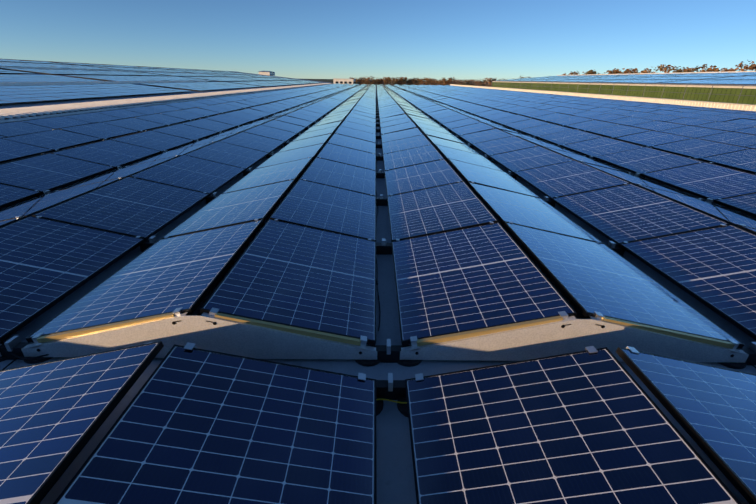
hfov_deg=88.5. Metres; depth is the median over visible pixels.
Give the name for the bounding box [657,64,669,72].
tree
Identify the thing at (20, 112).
dirt road
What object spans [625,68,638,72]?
tree
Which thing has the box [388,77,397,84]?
tree
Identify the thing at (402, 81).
tree
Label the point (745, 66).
tree
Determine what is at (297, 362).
roof membrane seams
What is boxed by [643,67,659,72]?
tree
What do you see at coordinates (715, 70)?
tree
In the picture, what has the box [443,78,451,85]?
tree
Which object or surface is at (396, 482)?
ground
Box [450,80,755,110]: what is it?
dirt road
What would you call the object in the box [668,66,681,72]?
tree
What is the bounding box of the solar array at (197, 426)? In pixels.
[0,341,755,503]
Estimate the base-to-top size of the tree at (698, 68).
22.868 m
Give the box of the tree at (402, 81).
[397,77,405,84]
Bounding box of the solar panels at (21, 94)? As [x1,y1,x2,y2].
[0,59,321,103]
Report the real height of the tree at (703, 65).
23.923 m
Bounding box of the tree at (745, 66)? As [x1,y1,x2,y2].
[735,61,753,70]
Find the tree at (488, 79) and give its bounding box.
[484,77,492,86]
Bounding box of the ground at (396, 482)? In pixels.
[0,84,755,503]
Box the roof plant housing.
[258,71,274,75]
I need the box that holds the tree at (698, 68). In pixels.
[688,66,707,71]
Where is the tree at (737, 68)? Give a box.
[724,62,755,71]
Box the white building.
[333,78,359,83]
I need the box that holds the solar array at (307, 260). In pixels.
[0,83,755,348]
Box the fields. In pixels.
[304,79,490,86]
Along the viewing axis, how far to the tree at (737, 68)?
248.55 m
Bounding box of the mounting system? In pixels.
[0,85,755,416]
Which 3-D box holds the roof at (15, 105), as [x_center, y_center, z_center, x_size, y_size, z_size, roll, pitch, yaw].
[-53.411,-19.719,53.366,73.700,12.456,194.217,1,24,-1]
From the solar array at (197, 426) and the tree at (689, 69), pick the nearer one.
the solar array at (197, 426)
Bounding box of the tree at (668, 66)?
[666,65,677,70]
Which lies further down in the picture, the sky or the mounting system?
the mounting system
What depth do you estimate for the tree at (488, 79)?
404.24 m
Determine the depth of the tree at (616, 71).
342.32 m
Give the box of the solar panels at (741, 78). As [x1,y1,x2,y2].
[497,72,755,83]
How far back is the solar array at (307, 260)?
4.68 m
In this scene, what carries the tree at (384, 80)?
on the fields
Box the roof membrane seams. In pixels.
[0,90,342,365]
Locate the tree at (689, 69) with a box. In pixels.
[683,67,697,71]
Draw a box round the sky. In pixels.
[0,0,755,80]
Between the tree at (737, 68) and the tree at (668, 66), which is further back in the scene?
the tree at (668, 66)
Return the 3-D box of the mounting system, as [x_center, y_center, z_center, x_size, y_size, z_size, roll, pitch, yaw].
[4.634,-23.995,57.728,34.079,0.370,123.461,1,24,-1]
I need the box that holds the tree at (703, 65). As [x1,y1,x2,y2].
[700,64,713,71]
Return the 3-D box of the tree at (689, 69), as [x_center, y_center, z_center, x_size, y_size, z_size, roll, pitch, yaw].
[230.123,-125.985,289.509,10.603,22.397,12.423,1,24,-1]
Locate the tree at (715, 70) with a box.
[705,66,719,71]
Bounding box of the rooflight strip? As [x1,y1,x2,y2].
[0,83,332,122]
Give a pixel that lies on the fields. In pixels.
(327, 80)
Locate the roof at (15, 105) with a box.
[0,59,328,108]
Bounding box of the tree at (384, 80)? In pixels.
[383,77,390,84]
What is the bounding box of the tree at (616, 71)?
[612,68,622,73]
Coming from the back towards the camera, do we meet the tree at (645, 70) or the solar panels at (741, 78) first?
the tree at (645, 70)

